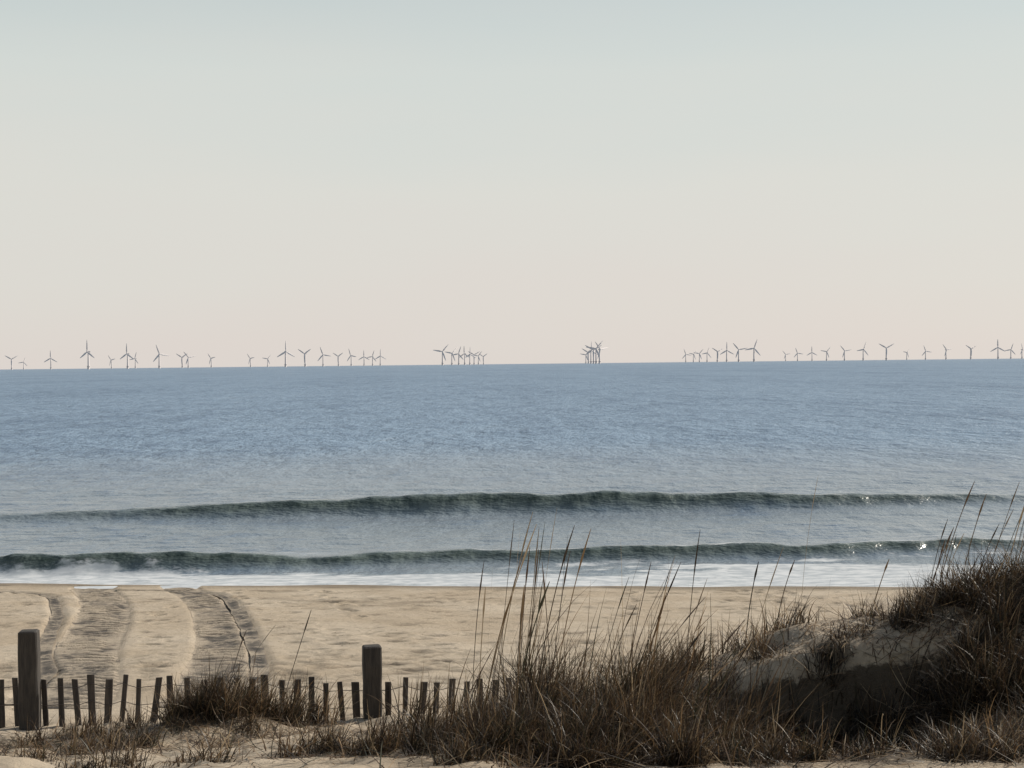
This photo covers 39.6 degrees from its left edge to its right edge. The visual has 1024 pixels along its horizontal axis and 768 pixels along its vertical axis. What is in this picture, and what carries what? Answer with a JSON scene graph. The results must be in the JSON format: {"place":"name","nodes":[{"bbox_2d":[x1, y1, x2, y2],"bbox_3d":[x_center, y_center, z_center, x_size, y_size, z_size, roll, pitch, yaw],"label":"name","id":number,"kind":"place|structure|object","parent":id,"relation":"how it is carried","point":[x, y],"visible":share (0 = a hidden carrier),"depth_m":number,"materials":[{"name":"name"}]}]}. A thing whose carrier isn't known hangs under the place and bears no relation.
{"place":"outdoors","nodes":[
{"label":"outdoors","id":0,"kind":"place"},
{"bbox_2d":[0,690,385,767],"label":"beach grass","id":1,"kind":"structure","parent":0,"point":[84,748],"depth_m":9.16,"materials":[{"name":"plant"}]},
{"bbox_2d":[8,611,450,756],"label":"beach grass","id":2,"kind":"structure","parent":0,"point":[215,701],"depth_m":11.02,"materials":[{"name":"plant"}]},
{"bbox_2d":[114,681,581,767],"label":"beach grass","id":3,"kind":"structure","parent":0,"point":[329,743],"depth_m":8.92,"materials":[{"name":"brown plant"}]},
{"bbox_2d":[0,358,1023,588],"bbox_3d":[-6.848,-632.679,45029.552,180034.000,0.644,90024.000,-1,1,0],"label":"sea","id":4,"kind":"structure","parent":0,"point":[392,475],"depth_m":54.59,"materials":[{"name":"liquid"}]},
{"bbox_2d":[44,350,56,368],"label":"wind turbine","id":5,"kind":"object","parent":4,"relation":"in","point":[50,358],"visible":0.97,"depth_m":10917.86,"materials":[{"name":"paint"}]},
{"bbox_2d":[80,342,93,368],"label":"wind turbine","id":6,"kind":"object","parent":4,"relation":"in","point":[88,352],"visible":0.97,"depth_m":7019.47,"materials":[{"name":"paint"}]},
{"bbox_2d":[120,343,132,368],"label":"wind turbine","id":7,"kind":"object","parent":4,"relation":"in","point":[127,354],"visible":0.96,"depth_m":8190.32,"materials":[{"name":"paint"}]},
{"bbox_2d":[153,345,168,367],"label":"wind turbine","id":8,"kind":"object","parent":4,"relation":"in","point":[159,354],"visible":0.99,"depth_m":8544.67,"materials":[{"name":"paint"}]},
{"bbox_2d":[277,342,294,366],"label":"wind turbine","id":9,"kind":"object","parent":4,"relation":"in","point":[285,351],"visible":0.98,"depth_m":7860.67,"materials":[{"name":"paint"}]},
{"bbox_2d":[298,349,310,366],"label":"wind turbine","id":10,"kind":"object","parent":4,"relation":"in","point":[305,364],"visible":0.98,"depth_m":9360.10,"materials":[{"name":"paint"}]},
{"bbox_2d":[318,347,329,366],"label":"wind turbine","id":11,"kind":"object","parent":4,"relation":"in","point":[323,355],"visible":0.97,"depth_m":10342.41,"materials":[{"name":"paint"}]},
{"bbox_2d":[434,344,448,364],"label":"wind turbine","id":12,"kind":"object","parent":4,"relation":"in","point":[442,354],"visible":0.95,"depth_m":8930.52,"materials":[{"name":"paint"}]},
{"bbox_2d":[446,347,456,364],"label":"wind turbine","id":13,"kind":"object","parent":4,"relation":"in","point":[452,356],"visible":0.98,"depth_m":10348.58,"materials":[{"name":"paint"}]},
{"bbox_2d":[453,347,462,364],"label":"wind turbine","id":14,"kind":"object","parent":4,"relation":"in","point":[458,356],"visible":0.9,"depth_m":10921.26,"materials":[{"name":"paint"}]},
{"bbox_2d":[585,341,597,363],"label":"wind turbine","id":15,"kind":"object","parent":4,"relation":"in","point":[590,351],"visible":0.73,"depth_m":9361.75,"materials":[{"name":"paint"}]},
{"bbox_2d":[587,341,602,363],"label":"wind turbine","id":16,"kind":"object","parent":4,"relation":"in","point":[596,351],"visible":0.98,"depth_m":8185.67,"materials":[{"name":"paint"}]},
{"bbox_2d":[595,342,607,363],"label":"wind turbine","id":17,"kind":"object","parent":4,"relation":"in","point":[599,349],"visible":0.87,"depth_m":8546.72,"materials":[{"name":"paint"}]},
{"bbox_2d":[721,344,732,361],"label":"wind turbine","id":18,"kind":"object","parent":4,"relation":"in","point":[726,352],"visible":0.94,"depth_m":10343.09,"materials":[{"name":"paint"}]},
{"bbox_2d":[733,343,745,361],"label":"wind turbine","id":19,"kind":"object","parent":4,"relation":"in","point":[738,351],"visible":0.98,"depth_m":9826.38,"materials":[{"name":"paint"}]},
{"bbox_2d":[746,339,759,361],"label":"wind turbine","id":20,"kind":"object","parent":4,"relation":"in","point":[754,350],"visible":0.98,"depth_m":8930.75,"materials":[{"name":"paint"}]},
{"bbox_2d":[857,343,867,360],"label":"wind turbine","id":21,"kind":"object","parent":4,"relation":"in","point":[863,352],"visible":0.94,"depth_m":10920.64,"materials":[{"name":"paint"}]},
{"bbox_2d":[880,344,892,359],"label":"wind turbine","id":22,"kind":"object","parent":4,"relation":"in","point":[886,349],"visible":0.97,"depth_m":9824.41,"materials":[{"name":"paint"}]},
{"bbox_2d":[966,345,976,358],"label":"wind turbine","id":23,"kind":"object","parent":4,"relation":"in","point":[971,351],"visible":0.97,"depth_m":11562.79,"materials":[{"name":"paint"}]},
{"bbox_2d":[990,340,1003,358],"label":"wind turbine","id":24,"kind":"object","parent":4,"relation":"in","point":[997,350],"visible":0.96,"depth_m":10347.30,"materials":[{"name":"paint"}]},
{"bbox_2d":[0,583,1023,767],"bbox_3d":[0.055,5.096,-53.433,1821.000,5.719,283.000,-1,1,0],"label":"beach","id":25,"kind":"structure","parent":0,"point":[410,630],"depth_m":17.77,"materials":[{"name":"beige sand"}]},
{"bbox_2d":[18,629,40,730],"bbox_3d":[-4.081,2.675,12.038,0.166,1.186,0.139,-1,1,-6],"label":"fence post","id":26,"kind":"object","parent":25,"relation":"on","point":[29,675],"visible":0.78,"depth_m":11.97,"materials":[{"name":"brown wood"}]},
{"bbox_2d":[0,592,64,703],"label":"tire rut","id":27,"kind":"structure","parent":25,"relation":"on","point":[49,670],"depth_m":18.83,"materials":[{"name":"beige sand"}]},
{"bbox_2d":[41,588,131,707],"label":"tire track","id":28,"kind":"structure","parent":25,"relation":"on","point":[91,642],"depth_m":17.97,"materials":[{"name":"beige sand"}]},
{"bbox_2d":[122,590,269,694],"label":"tire rut","id":29,"kind":"structure","parent":25,"relation":"on","point":[251,636],"depth_m":19.00,"materials":[{"name":"beige sand"}]},
{"bbox_2d":[159,587,250,706],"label":"tire track","id":30,"kind":"structure","parent":25,"relation":"on","point":[217,629],"depth_m":18.57,"materials":[{"name":"beige sand"}]},
{"bbox_2d":[0,674,512,728],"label":"sand fence","id":31,"kind":"object","parent":25,"relation":"on","point":[108,701],"visible":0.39,"depth_m":12.10,"materials":[{"name":"brown wood"}]},
{"bbox_2d":[362,644,382,718],"bbox_3d":[-1.181,2.700,12.039,0.158,0.977,0.153,-1,1,-11],"label":"fence post","id":32,"kind":"object","parent":25,"relation":"on","point":[371,663],"visible":0.68,"depth_m":11.97,"materials":[{"name":"brown wood"}]},
{"bbox_2d":[125,456,1023,767],"bbox_3d":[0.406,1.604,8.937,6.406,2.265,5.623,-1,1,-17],"label":"beach grass","id":33,"kind":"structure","parent":25,"relation":"on","point":[625,710],"depth_m":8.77,"materials":[{"name":"plant"}]},
{"bbox_2d":[589,479,1023,740],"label":"beach grass","id":34,"kind":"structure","parent":25,"relation":"on","point":[763,644],"depth_m":10.57,"materials":[{"name":"plant"}]},
{"bbox_2d":[595,581,1023,767],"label":"beach grass","id":35,"kind":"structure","parent":25,"relation":"on","point":[977,667],"depth_m":9.63,"materials":[{"name":"plant"}]},
{"bbox_2d":[733,481,1023,729],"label":"beach grass","id":36,"kind":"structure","parent":25,"relation":"on","point":[966,589],"depth_m":10.64,"materials":[{"name":"plant"}]},
{"bbox_2d":[0,0,1023,368],"label":"sky","id":37,"kind":"structure","parent":0,"point":[507,181],"materials":[{"name":"white"}]}
]}

